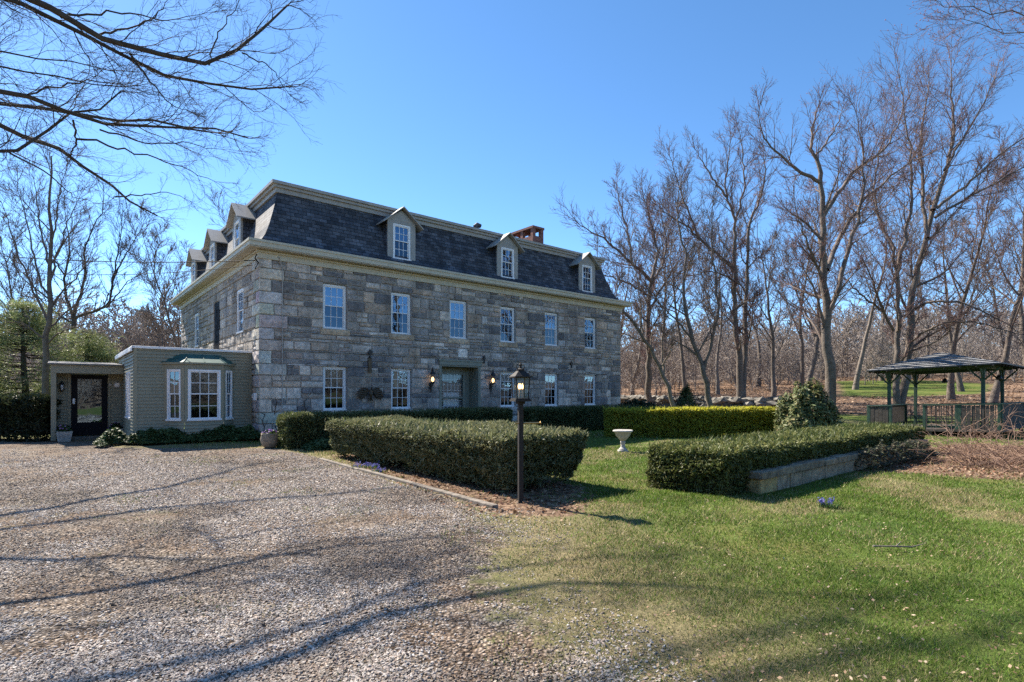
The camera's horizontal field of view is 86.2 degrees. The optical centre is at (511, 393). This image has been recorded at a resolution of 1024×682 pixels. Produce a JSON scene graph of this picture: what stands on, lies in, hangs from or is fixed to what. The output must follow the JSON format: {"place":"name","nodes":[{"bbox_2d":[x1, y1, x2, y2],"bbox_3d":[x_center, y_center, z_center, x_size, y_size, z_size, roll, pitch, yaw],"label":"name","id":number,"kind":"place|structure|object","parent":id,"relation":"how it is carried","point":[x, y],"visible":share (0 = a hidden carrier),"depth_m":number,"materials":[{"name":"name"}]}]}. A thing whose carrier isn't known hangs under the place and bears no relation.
{"place":"outdoors","nodes":[
{"label":"outdoors","id":0,"kind":"place"},
{"bbox_2d":[0,446,715,681],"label":"gravel","id":1,"kind":"structure","parent":0,"point":[117,653],"depth_m":4.61,"materials":[{"name":"grey gravel"}]},
{"bbox_2d":[0,348,1023,681],"bbox_3d":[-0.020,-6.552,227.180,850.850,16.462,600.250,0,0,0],"label":"ground","id":2,"kind":"structure","parent":0,"point":[870,388],"depth_m":4.91,"materials":[{"name":"grey gravel"}]},
{"bbox_2d":[0,351,39,393],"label":"white pine","id":3,"kind":"object","parent":2,"relation":"on","point":[2,383],"visible":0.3,"depth_m":27.68,"materials":[{"name":"green plant"}]},
{"bbox_2d":[0,211,46,393],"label":"bare tree","id":4,"kind":"object","parent":2,"relation":"on","point":[10,296],"visible":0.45,"depth_m":40.16,"materials":[{"name":"brown plant"}]},
{"bbox_2d":[0,391,63,441],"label":"rhododendron hedge","id":5,"kind":"object","parent":2,"relation":"on","point":[26,415],"visible":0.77,"depth_m":18.07,"materials":[{"name":"green plant"}]},
{"bbox_2d":[0,298,88,393],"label":"white pine","id":6,"kind":"object","parent":2,"relation":"on","point":[37,324],"visible":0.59,"depth_m":28.64,"materials":[{"name":"green plant"}]},
{"bbox_2d":[0,352,125,393],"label":"woodland undergrowth","id":7,"kind":"object","parent":2,"relation":"on","point":[27,369],"depth_m":44.29,"materials":[{"name":"plant"}]},
{"bbox_2d":[55,424,72,441],"bbox_3d":[-14.817,1.313,18.096,0.442,0.574,0.458,0,0,44],"label":"planter","id":8,"kind":"object","parent":2,"relation":"on","point":[64,433],"visible":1,"depth_m":18.00,"materials":[{"name":"stone"}]},
{"bbox_2d":[12,328,128,414],"bbox_3d":[-22.809,-0.968,30.039,6.794,5.418,7.150,0,0,28],"label":"white pine","id":9,"kind":"object","parent":2,"relation":"on","point":[98,353],"visible":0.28,"depth_m":29.59,"materials":[{"name":"green plant"}]},
{"bbox_2d":[0,119,144,394],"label":"bare tree","id":10,"kind":"object","parent":2,"relation":"on","point":[48,316],"visible":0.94,"depth_m":24.92,"materials":[{"name":"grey plant"}]},
{"bbox_2d":[11,169,166,358],"bbox_3d":[-27.070,-6.684,36.177,9.597,16.784,5.118,0,0,0],"label":"bare tree","id":11,"kind":"object","parent":2,"relation":"on","point":[112,279],"visible":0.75,"depth_m":35.52,"materials":[{"name":"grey plant"}]},
{"bbox_2d":[0,283,181,391],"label":"woods","id":12,"kind":"object","parent":2,"relation":"on","point":[129,328],"visible":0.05,"depth_m":55.23,"materials":[{"name":"brown plant"}]},
{"bbox_2d":[107,422,122,429],"bbox_3d":[-14.056,1.308,19.414,0.465,0.584,0.501,0,0,44],"label":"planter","id":13,"kind":"object","parent":2,"relation":"on","point":[116,424],"visible":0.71,"depth_m":19.37,"materials":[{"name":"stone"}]},
{"bbox_2d":[48,345,252,443],"bbox_3d":[-13.279,0.113,19.894,5.500,3.175,7.770,0,0,-40],"label":"house annex","id":14,"kind":"object","parent":2,"relation":"on","point":[195,390],"visible":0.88,"depth_m":18.09,"materials":[{"name":"grey paint"}]},
{"bbox_2d":[59,381,64,391],"bbox_3d":[-15.410,-0.235,18.733,0.160,0.370,0.199,0,0,-40],"label":"wall lantern","id":15,"kind":"object","parent":14,"relation":"attached to","point":[61,385],"depth_m":18.68,"materials":[{"name":"black metal"}]},
{"bbox_2d":[71,375,107,435],"bbox_3d":[-14.936,0.430,19.343,1.010,2.140,0.370,0,0,-40],"label":"entry door","id":16,"kind":"structure","parent":14,"relation":"in","point":[89,393],"depth_m":19.37,"materials":[{"name":"black paint"}]},
{"bbox_2d":[108,382,119,387],"bbox_3d":[-14.336,-0.300,19.724,0.360,0.220,0.036,0,0,-40],"label":"wall plaque","id":17,"kind":"object","parent":14,"relation":"attached to","point":[116,384],"depth_m":19.74,"materials":[{"name":"stone"}]},
{"bbox_2d":[125,372,127,417],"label":"window","id":18,"kind":"structure","parent":14,"relation":"in","point":[126,416],"depth_m":18.75,"materials":[{"name":"white paint"}]},
{"bbox_2d":[127,371,130,418],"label":"window","id":19,"kind":"structure","parent":14,"relation":"in","point":[129,372],"depth_m":18.16,"materials":[{"name":"white paint"}]},
{"bbox_2d":[161,354,235,441],"bbox_3d":[-10.240,0.133,18.020,2.215,2.834,0.997,0,0,-40],"label":"bay window","id":20,"kind":"structure","parent":14,"relation":"in","point":[199,396],"depth_m":17.69,"materials":[{"name":"white paint"}]},
{"bbox_2d":[126,280,180,346],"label":"bare tree","id":21,"kind":"object","parent":2,"relation":"on","point":[158,334],"visible":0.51,"depth_m":52.10,"materials":[{"name":"brown plant"}]},
{"bbox_2d":[115,197,193,347],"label":"bare tree","id":22,"kind":"object","parent":2,"relation":"on","point":[154,287],"visible":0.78,"depth_m":42.00,"materials":[{"name":"brown plant"}]},
{"bbox_2d":[0,0,345,247],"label":"beech tree","id":23,"kind":"object","parent":2,"relation":"on","point":[67,17],"visible":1,"depth_m":9.88,"materials":[{"name":"brown plant"}]},
{"bbox_2d":[92,424,260,446],"bbox_3d":[-10.610,1.299,17.701,4.720,0.568,1.866,0,0,-35],"label":"ivy ground cover","id":24,"kind":"object","parent":2,"relation":"on","point":[150,435],"visible":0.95,"depth_m":17.09,"materials":[{"name":"green plant"}]},
{"bbox_2d":[206,181,245,229],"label":"bare tree","id":25,"kind":"object","parent":2,"relation":"on","point":[222,211],"visible":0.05,"depth_m":39.99,"materials":[{"name":"brown plant"}]},
{"bbox_2d":[260,429,278,447],"bbox_3d":[-7.050,1.317,15.950,0.530,0.566,0.530,0,0,0],"label":"flower pot","id":26,"kind":"object","parent":2,"relation":"on","point":[268,439],"visible":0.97,"depth_m":15.76,"materials":[{"name":"stone"}]},
{"bbox_2d":[295,437,333,450],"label":"ivy leaves","id":27,"kind":"object","parent":2,"relation":"on","point":[320,442],"visible":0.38,"depth_m":15.35,"materials":[{"name":"green plant"}]},
{"bbox_2d":[351,461,379,468],"bbox_3d":[-3.099,1.539,11.597,0.640,0.211,0.343,0,0,0],"label":"grape hyacinth","id":28,"kind":"object","parent":2,"relation":"on","point":[376,465],"visible":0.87,"depth_m":11.57,"materials":[{"name":"purple plant"}]},
{"bbox_2d":[371,466,387,473],"bbox_3d":[-2.623,1.538,10.856,0.402,0.187,0.202,0,0,0],"label":"grape hyacinth","id":29,"kind":"object","parent":2,"relation":"on","point":[380,470],"visible":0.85,"depth_m":10.83,"materials":[{"name":"purple plant"}]},
{"bbox_2d":[276,406,512,449],"bbox_3d":[-3.421,1.068,18.331,8.452,1.220,1.277,0,0,-40],"label":"yew hedge","id":30,"kind":"object","parent":2,"relation":"on","point":[299,428],"visible":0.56,"depth_m":16.34,"materials":[{"name":"green plant"}]},
{"bbox_2d":[170,179,632,440],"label":"stone house","id":31,"kind":"structure","parent":2,"relation":"on","point":[322,298],"depth_m":22.38,"materials":[{"name":"stone"}]},
{"bbox_2d":[0,254,258,274],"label":"overhead wire","id":32,"kind":"object","parent":31,"relation":"attached to","point":[134,262],"visible":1,"depth_m":19.68,"materials":[{"name":"black paint"}]},
{"bbox_2d":[194,313,199,347],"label":"window","id":33,"kind":"structure","parent":31,"relation":"in","point":[197,329],"depth_m":26.94,"materials":[{"name":"white paint"}]},
{"bbox_2d":[214,301,220,349],"bbox_3d":[-12.594,-2.598,23.445,0.095,2.595,1.090,0,0,-40],"label":"flank door","id":34,"kind":"structure","parent":31,"relation":"in","point":[217,310],"depth_m":23.47,"materials":[{"name":"black paint"}]},
{"bbox_2d":[236,288,243,333],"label":"window","id":35,"kind":"structure","parent":31,"relation":"in","point":[240,293],"depth_m":20.78,"materials":[{"name":"white paint"}]},
{"bbox_2d":[258,398,307,430],"bbox_3d":[-7.899,0.874,18.990,1.753,1.458,0.028,0,0,-40],"label":"wall creeper","id":36,"kind":"object","parent":31,"relation":"attached to","point":[275,415],"depth_m":18.79,"materials":[{"name":"brown plant"}]},
{"bbox_2d":[323,284,345,329],"bbox_3d":[-6.753,-3.205,20.474,1.076,1.810,0.590,0,0,-40],"label":"window","id":37,"kind":"structure","parent":31,"relation":"in","point":[334,296],"depth_m":20.47,"materials":[{"name":"glass"}]},
{"bbox_2d":[323,366,345,410],"bbox_3d":[-6.753,-0.190,20.474,1.076,1.780,0.590,0,0,-40],"label":"window","id":38,"kind":"structure","parent":31,"relation":"in","point":[334,378],"depth_m":20.36,"materials":[{"name":"glass"}]},
{"bbox_2d":[355,387,384,400],"bbox_3d":[-5.400,0.040,20.946,1.221,0.540,0.160,0,0,-40],"label":"wall eagle","id":39,"kind":"object","parent":31,"relation":"attached to","point":[371,391],"depth_m":20.91,"materials":[{"name":"brown metal"}]},
{"bbox_2d":[368,349,372,372],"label":"wall lamp","id":40,"kind":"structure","parent":31,"relation":"attached to","point":[370,352],"depth_m":20.99,"materials":[{"name":"black metal"}]},
{"bbox_2d":[391,292,410,334],"bbox_3d":[-4.658,-3.205,22.224,1.076,1.810,0.590,0,0,-40],"label":"window","id":41,"kind":"structure","parent":31,"relation":"in","point":[400,303],"depth_m":22.18,"materials":[{"name":"glass"}]},
{"bbox_2d":[391,368,410,408],"bbox_3d":[-4.658,-0.190,22.224,1.076,1.780,0.590,0,0,-40],"label":"window","id":42,"kind":"structure","parent":31,"relation":"in","point":[400,378],"depth_m":22.11,"materials":[{"name":"glass"}]},
{"bbox_2d":[429,367,434,391],"bbox_3d":[-3.302,-0.570,22.645,0.240,1.020,0.304,0,0,-40],"label":"wall lantern","id":43,"kind":"object","parent":31,"relation":"attached to","point":[432,380],"depth_m":22.59,"materials":[{"name":"black metal"}]},
{"bbox_2d":[442,371,464,408],"bbox_3d":[-2.693,0.150,24.298,1.390,2.300,0.291,0,0,-40],"label":"storm door","id":44,"kind":"structure","parent":31,"relation":"in","point":[453,383],"depth_m":24.44,"materials":[{"name":"grey paint"}]},
{"bbox_2d":[450,300,465,338],"bbox_3d":[-2.540,-3.205,23.994,1.076,1.810,0.590,0,0,-40],"label":"window","id":45,"kind":"structure","parent":31,"relation":"in","point":[457,309],"depth_m":24.01,"materials":[{"name":"glass"}]},
{"bbox_2d":[490,370,495,391],"bbox_3d":[-0.877,-0.570,24.672,0.240,1.020,0.304,0,0,-40],"label":"wall lantern","id":46,"kind":"object","parent":31,"relation":"attached to","point":[492,380],"depth_m":24.62,"materials":[{"name":"black metal"}]},
{"bbox_2d":[500,307,514,342],"bbox_3d":[-0.407,-3.205,25.777,1.076,1.810,0.590,0,0,-40],"label":"window","id":47,"kind":"structure","parent":31,"relation":"in","point":[507,314],"depth_m":25.76,"materials":[{"name":"glass"}]},
{"bbox_2d":[500,372,514,406],"bbox_3d":[-0.279,-0.167,25.625,0.940,1.625,0.192,0,0,-40],"label":"window","id":48,"kind":"structure","parent":31,"relation":"in","point":[505,382],"depth_m":25.64,"materials":[{"name":"glass"}]},
{"bbox_2d":[545,312,556,345],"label":"window","id":49,"kind":"structure","parent":31,"relation":"in","point":[550,318],"depth_m":27.51,"materials":[{"name":"glass"}]},
{"bbox_2d":[545,373,556,405],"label":"window","id":50,"kind":"structure","parent":31,"relation":"in","point":[550,379],"depth_m":27.51,"materials":[{"name":"white glass"}]},
{"bbox_2d":[585,318,595,348],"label":"window","id":51,"kind":"structure","parent":31,"relation":"in","point":[589,322],"depth_m":29.43,"materials":[{"name":"glass"}]},
{"bbox_2d":[585,374,595,404],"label":"window","id":52,"kind":"structure","parent":31,"relation":"in","point":[589,379],"depth_m":29.38,"materials":[{"name":"glass"}]},
{"bbox_2d":[319,458,497,509],"bbox_3d":[-2.423,1.598,10.383,0.106,0.104,7.125,0,0,-38],"label":"timber edging","id":53,"kind":"object","parent":2,"relation":"on","point":[478,502],"visible":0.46,"depth_m":9.07,"materials":[{"name":"beige wood"}]},
{"bbox_2d":[325,414,588,493],"bbox_3d":[-1.657,1.079,11.620,2.180,1.185,7.338,0,0,-40],"label":"yew hedge","id":54,"kind":"object","parent":2,"relation":"on","point":[455,449],"visible":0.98,"depth_m":9.50,"materials":[{"name":"green plant"}]},
{"bbox_2d":[508,362,541,502],"bbox_3d":[0.215,0.625,8.063,0.469,2.150,0.277,0,0,-20],"label":"lamp post","id":55,"kind":"object","parent":2,"relation":"on","point":[520,372],"visible":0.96,"depth_m":7.99,"materials":[{"name":"black metal"}]},
{"bbox_2d":[70,423,1023,681],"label":"grass","id":56,"kind":"structure","parent":2,"relation":"on","point":[943,495],"depth_m":5.27,"materials":[{"name":"green plant"}]},
{"bbox_2d":[457,443,1021,681],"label":"fallen leaves","id":57,"kind":"object","parent":56,"relation":"on","point":[851,678],"visible":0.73,"depth_m":3.67,"materials":[{"name":"brown plant"}]},
{"bbox_2d":[873,541,922,546],"bbox_3d":[3.925,1.538,5.548,0.531,0.041,0.096,0,0,-7],"label":"fallen stick","id":58,"kind":"object","parent":56,"relation":"on","point":[894,546],"visible":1,"depth_m":5.52,"materials":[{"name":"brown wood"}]},
{"bbox_2d":[517,404,634,430],"bbox_3d":[2.908,1.075,23.404,6.554,1.206,1.190,0,0,-40],"label":"yew hedge","id":59,"kind":"object","parent":2,"relation":"on","point":[587,417],"visible":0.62,"depth_m":22.43,"materials":[{"name":"green plant"}]},
{"bbox_2d":[613,429,632,451],"bbox_3d":[3.020,1.310,14.900,0.560,0.620,0.560,0,0,0],"label":"stone urn","id":60,"kind":"object","parent":2,"relation":"on","point":[622,435],"visible":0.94,"depth_m":14.78,"materials":[{"name":"white stone"}]},
{"bbox_2d":[550,159,699,402],"bbox_3d":[7.600,-7.654,36.794,11.429,17.617,5.656,0,0,-12],"label":"oak tree","id":61,"kind":"object","parent":2,"relation":"on","point":[648,361],"visible":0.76,"depth_m":37.81,"materials":[{"name":"brown wood"}]},
{"bbox_2d":[598,225,671,351],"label":"bare tree","id":62,"kind":"object","parent":2,"relation":"on","point":[628,311],"visible":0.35,"depth_m":50.92,"materials":[{"name":"brown wood"}]},
{"bbox_2d":[618,397,655,407],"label":"rhododendron","id":63,"kind":"object","parent":2,"relation":"on","point":[638,403],"visible":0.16,"depth_m":27.71,"materials":[{"name":"green plant"}]},
{"bbox_2d":[586,213,691,406],"bbox_3d":[7.663,-4.855,33.421,7.201,12.653,4.560,0,0,0],"label":"ash tree","id":64,"kind":"object","parent":2,"relation":"on","point":[655,359],"visible":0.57,"depth_m":33.79,"materials":[{"name":"brown plant"}]},
{"bbox_2d":[622,241,690,394],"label":"bare tree","id":65,"kind":"object","parent":2,"relation":"on","point":[634,377],"visible":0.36,"depth_m":47.69,"materials":[{"name":"brown plant"}]},
{"bbox_2d":[609,187,708,388],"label":"bare tree","id":66,"kind":"object","parent":2,"relation":"on","point":[664,341],"visible":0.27,"depth_m":53.39,"materials":[{"name":"brown wood"}]},
{"bbox_2d":[609,167,726,387],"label":"bare tree","id":67,"kind":"object","parent":2,"relation":"on","point":[684,383],"visible":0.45,"depth_m":40.86,"materials":[{"name":"brown plant"}]},
{"bbox_2d":[333,442,1023,520],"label":"leaf litter","id":68,"kind":"object","parent":2,"relation":"on","point":[952,468],"visible":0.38,"depth_m":10.13,"materials":[{"name":"brown plant"}]},
{"bbox_2d":[672,383,698,406],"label":"young conifer","id":69,"kind":"object","parent":2,"relation":"on","point":[686,394],"visible":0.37,"depth_m":26.84,"materials":[{"name":"green plant"}]},
{"bbox_2d":[603,405,778,437],"bbox_3d":[6.683,1.049,20.224,6.620,1.232,1.442,0,0,-4],"label":"privet hedge","id":70,"kind":"object","parent":2,"relation":"on","point":[686,421],"visible":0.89,"depth_m":19.67,"materials":[{"name":"green plant"}]},
{"bbox_2d":[640,139,761,406],"bbox_3d":[11.302,-7.417,33.017,7.406,17.722,4.922,0,0,11],"label":"ash tree","id":71,"kind":"object","parent":2,"relation":"on","point":[696,351],"visible":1,"depth_m":32.92,"materials":[{"name":"brown plant"}]},
{"bbox_2d":[620,394,781,407],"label":"drystone wall","id":72,"kind":"structure","parent":2,"relation":"on","point":[723,401],"depth_m":35.56,"materials":[{"name":"stone"}]},
{"bbox_2d":[623,100,796,397],"bbox_3d":[12.790,-9.455,35.679,11.769,21.140,4.626,0,0,-22],"label":"oak tree","id":73,"kind":"object","parent":2,"relation":"on","point":[741,368],"visible":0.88,"depth_m":35.89,"materials":[{"name":"brown plant"}]},
{"bbox_2d":[686,241,741,382],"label":"bare tree","id":74,"kind":"object","parent":2,"relation":"on","point":[712,313],"visible":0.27,"depth_m":60.63,"materials":[{"name":"brown plant"}]},
{"bbox_2d":[688,193,759,393],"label":"bare tree","id":75,"kind":"object","parent":2,"relation":"on","point":[717,390],"visible":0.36,"depth_m":45.62,"materials":[{"name":"brown plant"}]},
{"bbox_2d":[701,216,787,386],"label":"bare tree","id":76,"kind":"object","parent":2,"relation":"on","point":[758,383],"visible":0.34,"depth_m":53.79,"materials":[{"name":"brown wood"}]},
{"bbox_2d":[735,191,805,396],"bbox_3d":[17.407,-6.837,38.527,5.603,15.118,4.910,0,0,-44],"label":"bare tree","id":77,"kind":"object","parent":2,"relation":"on","point":[772,346],"visible":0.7,"depth_m":38.30,"materials":[{"name":"brown plant"}]},
{"bbox_2d":[645,421,926,496],"bbox_3d":[6.836,1.210,12.204,10.784,0.897,1.734,0,0,-40],"label":"box hedge","id":78,"kind":"object","parent":2,"relation":"on","point":[722,465],"visible":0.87,"depth_m":9.26,"materials":[{"name":"green plant"}]},
{"bbox_2d":[739,204,841,380],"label":"bare tree","id":79,"kind":"object","parent":2,"relation":"on","point":[810,323],"visible":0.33,"depth_m":58.09,"materials":[{"name":"brown wood"}]},
{"bbox_2d":[773,378,842,431],"bbox_3d":[10.010,0.560,18.585,2.313,2.234,2.272,0,0,0],"label":"rhododendron","id":80,"kind":"object","parent":2,"relation":"on","point":[804,401],"visible":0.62,"depth_m":18.13,"materials":[{"name":"green plant"}]},
{"bbox_2d":[749,163,890,387],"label":"bare tree","id":81,"kind":"object","parent":2,"relation":"on","point":[813,362],"visible":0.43,"depth_m":41.40,"materials":[{"name":"brown plant"}]},
{"bbox_2d":[620,308,1023,394],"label":"woodland undergrowth","id":82,"kind":"object","parent":2,"relation":"on","point":[968,349],"visible":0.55,"depth_m":51.55,"materials":[{"name":"brown plant"}]},
{"bbox_2d":[620,289,1023,381],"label":"woods","id":83,"kind":"object","parent":2,"relation":"on","point":[846,325],"visible":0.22,"depth_m":65.96,"materials":[{"name":"brown plant"}]},
{"bbox_2d":[621,372,1023,416],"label":"woodland leaf litter","id":84,"kind":"object","parent":2,"relation":"on","point":[850,379],"visible":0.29,"depth_m":45.44,"materials":[{"name":"brown plant"}]},
{"bbox_2d":[818,497,841,509],"bbox_3d":[4.425,1.540,7.603,0.356,0.198,0.228,0,0,0],"label":"grape hyacinth","id":85,"kind":"object","parent":2,"relation":"on","point":[828,504],"visible":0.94,"depth_m":7.59,"materials":[{"name":"purple plant"}]},
{"bbox_2d":[737,439,927,493],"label":"retaining wall","id":86,"kind":"structure","parent":2,"relation":"on","point":[794,474],"depth_m":9.65,"materials":[{"name":"stone"}]},
{"bbox_2d":[854,439,938,468],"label":"vinca leaves","id":87,"kind":"object","parent":86,"relation":"on","point":[885,451],"visible":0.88,"depth_m":11.99,"materials":[{"name":"green plant"}]},
{"bbox_2d":[738,58,978,417],"bbox_3d":[15.066,-7.142,24.634,12.843,17.741,5.365,0,0,-16],"label":"maple tree","id":88,"kind":"object","parent":2,"relation":"on","point":[825,316],"visible":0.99,"depth_m":23.60,"materials":[{"name":"brown plant"}]},
{"bbox_2d":[835,200,960,380],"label":"bare tree","id":89,"kind":"object","parent":2,"relation":"on","point":[883,318],"visible":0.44,"depth_m":54.28,"materials":[{"name":"brown plant"}]},
{"bbox_2d":[840,176,961,389],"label":"bare tree","id":90,"kind":"object","parent":2,"relation":"on","point":[856,381],"visible":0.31,"depth_m":45.11,"materials":[{"name":"brown plant"}]},
{"bbox_2d":[811,19,1023,405],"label":"maple tree","id":91,"kind":"object","parent":2,"relation":"on","point":[900,390],"visible":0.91,"depth_m":28.92,"materials":[{"name":"brown plant"}]},
{"bbox_2d":[885,224,958,376],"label":"bare tree","id":92,"kind":"object","parent":2,"relation":"on","point":[928,339],"visible":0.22,"depth_m":57.68,"materials":[{"name":"brown plant"}]},
{"bbox_2d":[866,353,1023,438],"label":"gazebo","id":93,"kind":"object","parent":2,"relation":"on","point":[936,363],"visible":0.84,"depth_m":20.87,"materials":[{"name":"green paint"}]},
{"bbox_2d":[995,375,1002,379],"bbox_3d":[19.057,-0.728,21.404,0.240,0.470,0.234,0,0,0],"label":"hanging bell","id":94,"kind":"object","parent":93,"relation":"hanging from","point":[998,377],"visible":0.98,"depth_m":21.34,"materials":[{"name":"black metal"}]},
{"bbox_2d":[874,163,1017,391],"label":"bare tree","id":95,"kind":"object","parent":2,"relation":"on","point":[959,384],"visible":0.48,"depth_m":40.83,"materials":[{"name":"brown plant"}]},
{"bbox_2d":[880,0,1023,69],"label":"maple tree","id":96,"kind":"object","parent":2,"relation":"on","point":[992,16],"visible":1,"depth_m":13.08,"materials":[{"name":"plant"}]},
{"bbox_2d":[894,403,1023,473],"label":"bramble thicket","id":97,"kind":"object","parent":2,"relation":"on","point":[1007,459],"visible":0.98,"depth_m":12.28,"materials":[{"name":"plant"}]},
{"bbox_2d":[908,124,1023,399],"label":"bare tree","id":98,"kind":"object","parent":2,"relation":"on","point":[950,393],"visible":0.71,"depth_m":33.45,"materials":[{"name":"brown plant"}]},
{"bbox_2d":[935,203,1021,375],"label":"bare tree","id":99,"kind":"object","parent":2,"relation":"on","point":[993,299],"visible":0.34,"depth_m":52.81,"materials":[{"name":"brown plant"}]},
{"bbox_2d":[950,144,1023,372],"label":"bare tree","id":100,"kind":"object","parent":2,"relation":"on","point":[1021,260],"visible":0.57,"depth_m":36.02,"materials":[{"name":"brown plant"}]},
{"bbox_2d":[961,133,1023,403],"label":"bare tree","id":101,"kind":"object","parent":2,"relation":"on","point":[994,395],"visible":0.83,"depth_m":32.24,"materials":[{"name":"brown plant"}]},
{"bbox_2d":[0,0,1023,350],"label":"sky","id":102,"kind":"structure","parent":0,"point":[465,112],"materials":[{"name":"blue"}]}
]}

